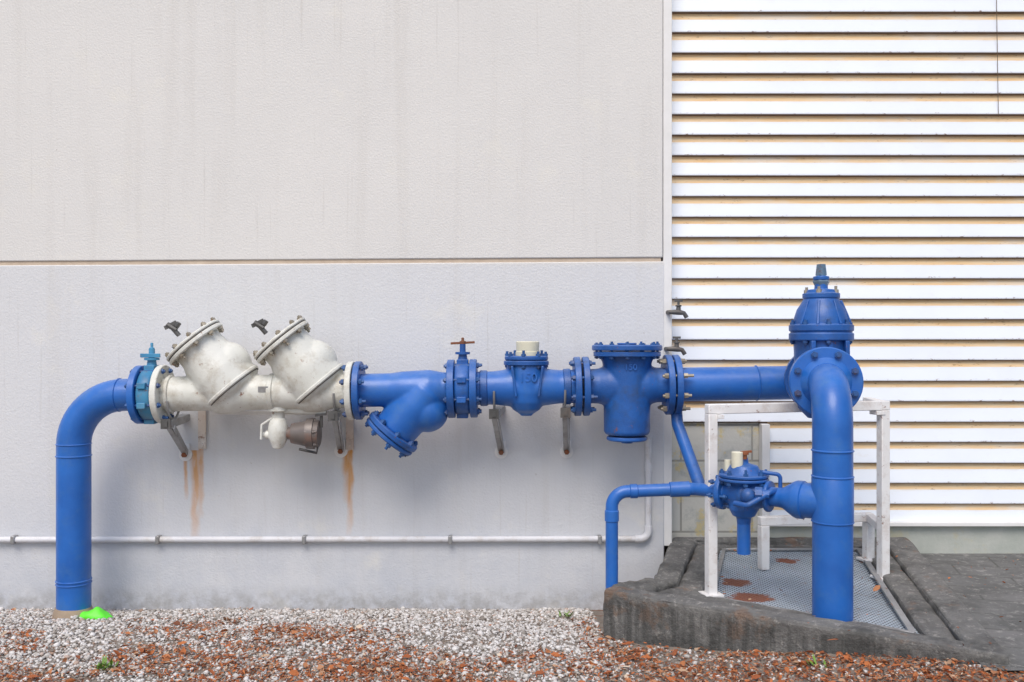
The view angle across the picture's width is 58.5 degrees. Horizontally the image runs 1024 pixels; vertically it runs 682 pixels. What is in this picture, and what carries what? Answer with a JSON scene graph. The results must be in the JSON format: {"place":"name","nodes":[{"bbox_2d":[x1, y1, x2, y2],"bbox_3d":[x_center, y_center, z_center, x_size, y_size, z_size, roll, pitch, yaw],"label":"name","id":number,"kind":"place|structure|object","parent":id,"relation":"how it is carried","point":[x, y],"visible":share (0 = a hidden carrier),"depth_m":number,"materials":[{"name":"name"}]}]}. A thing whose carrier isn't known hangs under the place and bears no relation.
{"place":"outdoors","nodes":[
{"label":"outdoors","id":0,"kind":"place"},
{"bbox_2d":[0,606,1023,681],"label":"ground","id":1,"kind":"structure","parent":0,"point":[599,614],"depth_m":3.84,"materials":[{"name":"grey gravel"}]},
{"bbox_2d":[80,607,112,619],"bbox_3d":[-2.115,1.398,4.650,0.170,0.094,0.090,0,0,0],"label":"green plastic scrap","id":2,"kind":"object","parent":1,"relation":"on","point":[97,612],"visible":0.6,"depth_m":4.62,"materials":[{"name":"green plastic"}]},
{"bbox_2d":[52,365,143,618],"bbox_3d":[-2.130,0.807,4.700,0.487,1.363,0.300,0,0,0],"label":"blue water pipe","id":3,"kind":"object","parent":1,"relation":"on","point":[87,411],"visible":0.9,"depth_m":4.63,"materials":[{"name":"metal"}]},
{"bbox_2d":[124,343,173,423],"bbox_3d":[-1.845,0.216,4.694,0.195,0.416,0.279,0,0,0],"label":"butterfly valve","id":4,"kind":"object","parent":3,"relation":"attached to","point":[142,405],"visible":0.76,"depth_m":4.60,"materials":[{"name":"blue metal"}]},
{"bbox_2d":[94,655,118,669],"bbox_3d":[-1.661,1.315,3.746,0.102,0.050,0.084,0,0,0],"label":"weed","id":5,"kind":"object","parent":1,"relation":"on","point":[100,666],"visible":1,"depth_m":3.75,"materials":[{"name":"green plant"}]},
{"bbox_2d":[0,0,663,610],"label":"rendered building wall","id":6,"kind":"structure","parent":1,"relation":"on","point":[152,130],"depth_m":5.00,"materials":[{"name":"paint"}]},
{"bbox_2d":[161,401,191,460],"bbox_3d":[-1.764,0.479,4.794,0.072,0.354,0.427,0,0,-6],"label":"pipe support bracket","id":7,"kind":"object","parent":6,"relation":"attached to","point":[169,425],"visible":0.93,"depth_m":4.78,"materials":[{"name":"metal"}]},
{"bbox_2d":[149,315,354,453],"bbox_3d":[-1.309,0.225,4.691,1.006,0.716,0.341,0,0,0],"label":"backflow preventer","id":8,"kind":"object","parent":7,"relation":"on","point":[306,376],"visible":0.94,"depth_m":4.61,"materials":[{"name":"white metal"}]},
{"bbox_2d":[339,360,455,457],"bbox_3d":[-0.578,0.348,4.700,0.576,0.506,0.300,0,0,0],"label":"strainer","id":9,"kind":"object","parent":8,"relation":"attached to","point":[413,404],"visible":0.98,"depth_m":4.61,"materials":[{"name":"blue metal"}]},
{"bbox_2d":[443,337,481,417],"bbox_3d":[-0.250,0.188,4.694,0.195,0.413,0.279,0,0,0],"label":"butterfly valve","id":10,"kind":"object","parent":9,"relation":"attached to","point":[461,386],"visible":0.81,"depth_m":4.60,"materials":[{"name":"blue metal"}]},
{"bbox_2d":[198,411,353,449],"bbox_3d":[-1.270,0.473,4.967,0.881,0.240,0.054,0,0,0],"label":"wall rail","id":11,"kind":"object","parent":6,"relation":"attached to","point":[202,432],"depth_m":4.98,"materials":[{"name":"metal"}]},
{"bbox_2d":[0,437,651,543],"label":"wall conduit","id":12,"kind":"object","parent":6,"relation":"attached to","point":[645,536],"depth_m":4.96,"materials":[{"name":"grey plastic"}]},
{"bbox_2d":[0,258,660,264],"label":"joint","id":13,"kind":"object","parent":6,"relation":"on","point":[331,261],"visible":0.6,"depth_m":5.01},
{"bbox_2d":[328,393,347,457],"bbox_3d":[-0.921,0.450,4.794,0.072,0.375,0.425,0,0,-4],"label":"pipe support bracket","id":14,"kind":"object","parent":6,"relation":"attached to","point":[334,417],"visible":0.87,"depth_m":4.77,"materials":[{"name":"metal"}]},
{"bbox_2d":[489,391,507,458],"bbox_3d":[-0.070,0.448,4.793,0.072,0.391,0.423,0,0,3],"label":"pipe support bracket","id":15,"kind":"object","parent":6,"relation":"attached to","point":[496,412],"visible":0.92,"depth_m":4.79,"materials":[{"name":"metal"}]},
{"bbox_2d":[560,390,572,457],"bbox_3d":[0.289,0.443,4.793,0.072,0.396,0.423,0,0,3],"label":"pipe support bracket","id":16,"kind":"object","parent":6,"relation":"attached to","point":[566,450],"visible":0.93,"depth_m":4.78,"materials":[{"name":"metal"}]},
{"bbox_2d":[469,341,582,417],"bbox_3d":[0.068,0.198,4.700,0.571,0.392,0.304,0,0,0],"label":"water meter","id":17,"kind":"object","parent":16,"relation":"attached to","point":[526,382],"visible":0.96,"depth_m":4.62,"materials":[{"name":"blue metal"}]},
{"bbox_2d":[661,0,671,545],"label":"corner trim","id":18,"kind":"structure","parent":6,"relation":"attached to","point":[666,258],"depth_m":5.01,"materials":[{"name":"paint"}]},
{"bbox_2d":[664,336,686,354],"bbox_3d":[0.872,0.027,4.986,0.150,0.104,0.075,0,0,36],"label":"water tap","id":19,"kind":"object","parent":6,"relation":"attached to","point":[675,348],"visible":0.99,"depth_m":4.96,"materials":[{"name":"grey metal"}]},
{"bbox_2d":[666,300,688,318],"bbox_3d":[0.882,-0.173,4.986,0.150,0.104,0.075,0,0,36],"label":"water tap","id":20,"kind":"object","parent":6,"relation":"attached to","point":[678,311],"visible":1,"depth_m":4.96,"materials":[{"name":"grey metal"}]},
{"bbox_2d":[0,539,1023,681],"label":"fallen leaves","id":21,"kind":"object","parent":1,"relation":"on","point":[166,656],"depth_m":3.76,"materials":[{"name":"brown plant"}]},
{"bbox_2d":[558,610,572,616],"bbox_3d":[0.272,1.378,4.646,0.083,0.046,0.051,0,0,0],"label":"weed","id":22,"kind":"object","parent":1,"relation":"on","point":[567,615],"visible":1,"depth_m":4.65,"materials":[{"name":"green plant"}]},
{"bbox_2d":[603,537,1008,664],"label":"concrete kerb","id":23,"kind":"structure","parent":1,"relation":"on","point":[669,604],"depth_m":4.00,"materials":[{"name":"grey concrete"}]},
{"bbox_2d":[605,411,713,587],"bbox_3d":[0.786,0.854,4.378,0.556,1.037,0.451,0,0,-42],"label":"bypass pipe","id":24,"kind":"object","parent":23,"relation":"on","point":[697,486],"visible":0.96,"depth_m":4.34,"materials":[{"name":"blue metal"}]},
{"bbox_2d":[666,422,758,549],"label":"block wall","id":25,"kind":"structure","parent":23,"relation":"on","point":[688,516],"depth_m":5.14,"materials":[{"name":"beige concrete"}]},
{"bbox_2d":[671,347,863,621],"bbox_3d":[1.234,0.620,4.344,0.822,1.187,1.020,0,0,0],"label":"outlet water pipe","id":26,"kind":"object","parent":23,"relation":"on","point":[826,386],"visible":0.91,"depth_m":3.91,"materials":[{"name":"blue metal"}]},
{"bbox_2d":[569,341,693,443],"bbox_3d":[0.603,0.263,4.700,0.615,0.522,0.360,0,0,0],"label":"basket strainer","id":27,"kind":"object","parent":26,"relation":"attached to","point":[626,385],"visible":0.98,"depth_m":4.60,"materials":[{"name":"blue metal"}]},
{"bbox_2d":[706,450,781,554],"bbox_3d":[1.056,0.732,4.160,0.224,0.473,0.339,0,0,-37],"label":"pressure reducing valve","id":28,"kind":"object","parent":26,"relation":"attached to","point":[742,491],"visible":0.96,"depth_m":4.11,"materials":[{"name":"blue metal"}]},
{"bbox_2d":[784,264,853,417],"bbox_3d":[1.457,0.000,4.308,0.320,0.724,0.302,0,0,12],"label":"gate valve","id":29,"kind":"object","parent":26,"relation":"attached to","point":[822,318],"visible":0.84,"depth_m":4.22,"materials":[{"name":"blue metal"}]},
{"bbox_2d":[717,548,918,633],"bbox_3d":[1.375,1.168,4.445,0.876,0.070,1.386,0,0,11],"label":"drain cover","id":30,"kind":"object","parent":23,"relation":"on","point":[788,573],"visible":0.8,"depth_m":4.46,"materials":[{"name":"metal"}]},
{"bbox_2d":[698,397,889,596],"bbox_3d":[1.400,0.743,4.557,1.138,0.896,0.386,0,0,-15],"label":"steel guard frame","id":31,"kind":"object","parent":30,"relation":"on","point":[870,521],"visible":0.81,"depth_m":4.49,"materials":[{"name":"white paint"}]},
{"bbox_2d":[806,653,826,667],"bbox_3d":[1.202,1.254,3.579,0.044,0.040,0.099,0,0,-40],"label":"weed","id":32,"kind":"object","parent":1,"relation":"on","point":[814,661],"visible":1,"depth_m":3.59,"materials":[{"name":"green plant"}]},
{"bbox_2d":[920,553,1023,670],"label":"paved driveway","id":33,"kind":"structure","parent":0,"point":[989,598],"depth_m":4.36,"materials":[{"name":"grey concrete"}]},
{"bbox_2d":[769,526,1023,552],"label":"plinth","id":34,"kind":"structure","parent":33,"relation":"on","point":[966,539],"depth_m":5.12,"materials":[{"name":"concrete"}]},
{"bbox_2d":[672,12,1023,483],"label":"undersides","id":35,"kind":"object","parent":34,"relation":"on","point":[854,176],"visible":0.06,"depth_m":5.12,"materials":[{"name":"brown"}]},
{"bbox_2d":[672,14,1023,509],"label":"louvre slats","id":36,"kind":"object","parent":35,"relation":"attached to","point":[850,200],"visible":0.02,"depth_m":5.14,"materials":[{"name":"white metal"}]},
{"bbox_2d":[759,423,1023,525],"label":"frame","id":37,"kind":"object","parent":34,"relation":"on","point":[764,446],"visible":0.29,"depth_m":5.08,"materials":[{"name":"paint"}]},
{"bbox_2d":[672,0,1023,520],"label":"blades","id":38,"kind":"object","parent":37,"relation":"attached to","point":[879,292],"visible":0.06,"depth_m":5.13,"materials":[{"name":"white metal"}]},
{"bbox_2d":[996,0,998,115],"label":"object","id":39,"kind":"object","parent":38,"relation":"attached to","point":[997,57],"visible":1,"depth_m":5.12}
]}

